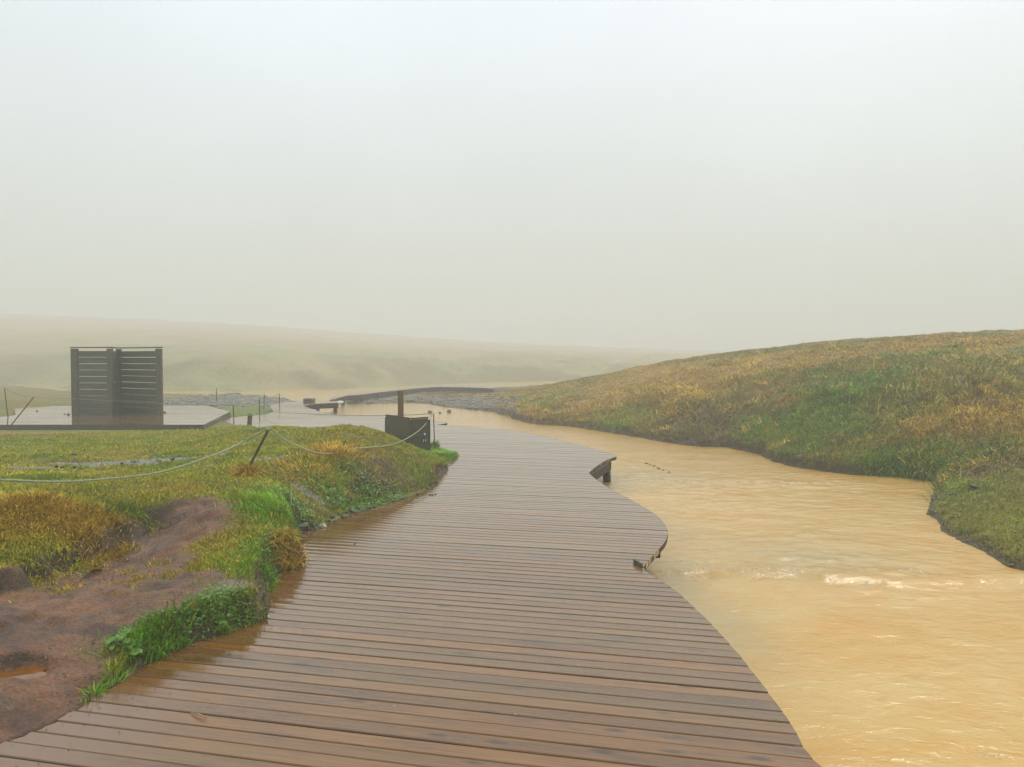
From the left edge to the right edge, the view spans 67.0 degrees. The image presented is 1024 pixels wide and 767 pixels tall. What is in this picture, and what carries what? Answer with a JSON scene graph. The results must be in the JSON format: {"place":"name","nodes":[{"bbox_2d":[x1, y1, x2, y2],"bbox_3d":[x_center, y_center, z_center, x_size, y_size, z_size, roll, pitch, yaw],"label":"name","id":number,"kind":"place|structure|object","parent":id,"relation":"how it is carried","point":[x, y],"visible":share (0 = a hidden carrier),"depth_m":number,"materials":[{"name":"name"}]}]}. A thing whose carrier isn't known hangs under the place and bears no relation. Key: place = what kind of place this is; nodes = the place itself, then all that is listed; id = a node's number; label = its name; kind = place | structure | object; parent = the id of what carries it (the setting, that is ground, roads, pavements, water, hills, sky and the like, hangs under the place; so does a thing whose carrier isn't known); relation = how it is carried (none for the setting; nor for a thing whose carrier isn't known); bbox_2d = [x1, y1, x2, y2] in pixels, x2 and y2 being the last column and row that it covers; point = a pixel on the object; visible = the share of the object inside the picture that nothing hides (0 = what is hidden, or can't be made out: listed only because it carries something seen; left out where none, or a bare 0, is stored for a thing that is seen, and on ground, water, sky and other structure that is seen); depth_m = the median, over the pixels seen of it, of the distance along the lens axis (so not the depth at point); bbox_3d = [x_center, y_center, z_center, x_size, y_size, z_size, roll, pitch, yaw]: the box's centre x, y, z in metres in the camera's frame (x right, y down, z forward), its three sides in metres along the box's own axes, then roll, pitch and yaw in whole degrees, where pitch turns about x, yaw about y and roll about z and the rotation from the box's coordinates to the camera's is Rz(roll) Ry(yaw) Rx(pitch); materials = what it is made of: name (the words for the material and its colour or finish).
{"place":"outdoors","nodes":[
{"label":"outdoors","id":0,"kind":"place"},
{"bbox_2d":[303,398,315,401],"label":"timber block","id":1,"kind":"structure","parent":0,"point":[309,399],"depth_m":28.20,"materials":[{"name":"wood"}]},
{"bbox_2d":[0,314,1023,743],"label":"ground","id":2,"kind":"structure","parent":0,"point":[36,358],"depth_m":17.11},
{"bbox_2d":[4,388,8,416],"bbox_3d":[-12.705,0.542,19.434,0.110,0.847,0.027,0,2,0],"label":"iron stake","id":3,"kind":"object","parent":2,"relation":"on","point":[6,403],"visible":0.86,"depth_m":19.42,"materials":[{"name":"brown metal"}]},
{"bbox_2d":[6,389,232,404],"bbox_3d":[-10.444,0.326,19.584,7.450,0.433,1.761,1,2,18],"label":"rope","id":4,"kind":"object","parent":3,"relation":"attached to","point":[117,401],"visible":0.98,"depth_m":19.91,"materials":[{"name":"grey fabric"}]},
{"bbox_2d":[12,397,33,423],"bbox_3d":[-11.015,0.663,17.340,0.615,0.739,0.026,0,2,0],"label":"iron stake","id":5,"kind":"object","parent":2,"relation":"on","point":[23,410],"visible":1,"depth_m":17.33,"materials":[{"name":"metal"}]},
{"bbox_2d":[0,666,47,678],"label":"puddle","id":6,"kind":"object","parent":2,"relation":"on","point":[26,672],"visible":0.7,"depth_m":3.78,"materials":[{"name":"liquid"}]},
{"bbox_2d":[0,406,229,429],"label":"changing platform","id":7,"kind":"structure","parent":2,"relation":"on","point":[59,418],"depth_m":18.68,"materials":[{"name":"grey wood"}]},
{"bbox_2d":[70,347,162,414],"bbox_3d":[-10.338,-0.069,20.285,2.135,1.781,1.393,1,2,33],"label":"changing screen","id":8,"kind":"object","parent":7,"relation":"on","point":[114,385],"visible":1,"depth_m":20.28,"materials":[{"name":"grey wood"}]},
{"bbox_2d":[104,626,145,655],"bbox_3d":[-2.005,1.350,4.010,0.198,0.130,0.152,0,2,0],"label":"leafy plant","id":9,"kind":"object","parent":2,"relation":"on","point":[133,647],"visible":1,"depth_m":4.00,"materials":[{"name":"green plant"}]},
{"bbox_2d":[0,497,306,766],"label":"mud crumbs","id":10,"kind":"object","parent":2,"relation":"on","point":[108,644],"visible":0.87,"depth_m":4.10,"materials":[{"name":"brown soil"}]},
{"bbox_2d":[0,440,421,584],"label":"dry grass","id":11,"kind":"structure","parent":2,"relation":"on","point":[247,470],"depth_m":5.71,"materials":[{"name":"yellow plant"}]},
{"bbox_2d":[0,423,458,718],"bbox_3d":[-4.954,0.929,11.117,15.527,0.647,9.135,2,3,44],"label":"grass","id":12,"kind":"structure","parent":2,"relation":"on","point":[21,490],"depth_m":8.07,"materials":[{"name":"green plant"}]},
{"bbox_2d":[247,413,253,425],"bbox_3d":[-6.088,0.941,17.960,0.169,0.493,0.146,0,2,0],"label":"wooden stub","id":13,"kind":"object","parent":2,"relation":"on","point":[249,419],"visible":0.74,"depth_m":17.91,"materials":[{"name":"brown wood"}]},
{"bbox_2d":[248,427,270,467],"bbox_3d":[-2.689,0.745,8.115,0.317,0.581,0.046,0,2,-3],"label":"iron stake","id":14,"kind":"object","parent":2,"relation":"on","point":[268,429],"visible":0.79,"depth_m":8.10,"materials":[{"name":"metal"}]},
{"bbox_2d":[0,429,265,482],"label":"rope","id":15,"kind":"object","parent":14,"relation":"attached to","point":[88,480],"visible":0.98,"depth_m":7.24,"materials":[{"name":"beige fabric"}]},
{"bbox_2d":[269,427,331,453],"bbox_3d":[-2.173,0.631,8.320,0.334,0.368,0.795,2,2,40],"label":"rope","id":16,"kind":"object","parent":14,"relation":"attached to","point":[297,445],"visible":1,"depth_m":8.20,"materials":[{"name":"grey fabric"}]},
{"bbox_2d":[152,457,408,644],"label":"undergrowth","id":17,"kind":"object","parent":2,"relation":"on","point":[396,495],"visible":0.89,"depth_m":5.71,"materials":[{"name":"green plant"}]},
{"bbox_2d":[57,390,518,415],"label":"gravel","id":18,"kind":"structure","parent":2,"relation":"on","point":[231,400],"depth_m":33.26,"materials":[{"name":"grey gravel"}]},
{"bbox_2d":[297,523,307,528],"bbox_3d":[-1.943,1.321,7.183,0.080,0.048,0.117,19,3,38],"label":"stone","id":19,"kind":"object","parent":2,"relation":"on","point":[303,525],"visible":0.83,"depth_m":7.16,"materials":[{"name":"grey stone"}]},
{"bbox_2d":[385,390,429,450],"bbox_3d":[-1.816,0.701,13.533,0.460,1.151,1.087,-1,2,-33],"label":"corner partition","id":20,"kind":"object","parent":2,"relation":"on","point":[399,425],"visible":0.61,"depth_m":13.20,"materials":[{"name":"brown wood"}]},
{"bbox_2d":[0,401,820,766],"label":"boardwalk","id":21,"kind":"structure","parent":2,"relation":"on","point":[496,597],"depth_m":4.12,"materials":[{"name":"brown wood"}]},
{"bbox_2d":[191,712,206,718],"bbox_3d":[-1.397,1.479,3.451,0.106,0.012,0.008,1,2,30],"label":"twig","id":22,"kind":"object","parent":21,"relation":"on","point":[199,714],"visible":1,"depth_m":3.44,"materials":[{"name":"wood"}]},
{"bbox_2d":[330,385,493,404],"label":"footbridge","id":23,"kind":"object","parent":2,"relation":"on","point":[360,396],"visible":0.91,"depth_m":40.56,"materials":[{"name":"wood"}]},
{"bbox_2d":[390,329,1023,566],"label":"hill grass","id":24,"kind":"structure","parent":2,"relation":"on","point":[785,438],"depth_m":18.46,"materials":[{"name":"green plant"}]},
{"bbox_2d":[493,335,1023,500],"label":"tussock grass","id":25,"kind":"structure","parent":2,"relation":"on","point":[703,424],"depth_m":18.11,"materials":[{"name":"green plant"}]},
{"bbox_2d":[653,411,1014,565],"bbox_3d":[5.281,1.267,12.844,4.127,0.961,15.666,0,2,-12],"label":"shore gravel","id":26,"kind":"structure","parent":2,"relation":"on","point":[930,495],"depth_m":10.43,"materials":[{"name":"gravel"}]},
{"bbox_2d":[968,484,981,488],"bbox_3d":[6.373,1.417,10.615,0.154,0.056,0.217,-1,13,-44],"label":"earth clod","id":27,"kind":"object","parent":2,"relation":"on","point":[974,486],"visible":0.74,"depth_m":10.58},
{"bbox_2d":[934,457,1021,489],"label":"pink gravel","id":28,"kind":"structure","parent":2,"relation":"on","point":[968,474],"depth_m":11.66,"materials":[{"name":"gravel"}]},
{"bbox_2d":[0,0,1023,350],"label":"sky","id":29,"kind":"structure","parent":0,"point":[694,175],"materials":[{"name":"white"}]},
{"bbox_2d":[33,381,1023,766],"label":"water","id":30,"kind":"structure","parent":0,"point":[863,621],"depth_m":6.77,"materials":[{"name":"beige liquid"}]},
{"bbox_2d":[77,372,982,702],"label":"lush grass","id":31,"kind":"structure","parent":0,"point":[141,626],"depth_m":6.66,"materials":[{"name":"green plant"}]},
{"bbox_3d":[-1.385,0.889,13.719,0.038,0.726,0.046,0,2,0],"label":"iron stake","id":32,"kind":"object","parent":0,"visible":0},
{"bbox_2d":[260,400,432,415],"bbox_3d":[-4.585,0.614,18.207,0.372,0.481,11.044,-1,2,-33],"label":"rope","id":33,"kind":"object","parent":32,"relation":"attached to","point":[346,415],"visible":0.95,"depth_m":16.42,"materials":[{"name":"grey fabric"}]},
{"bbox_2d":[350,413,433,448],"bbox_3d":[-1.615,0.736,11.373,0.173,0.278,4.688,0,2,5],"label":"rope","id":34,"kind":"object","parent":32,"relation":"attached to","point":[394,443],"visible":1,"depth_m":10.77,"materials":[{"name":"grey fabric"}]}
]}

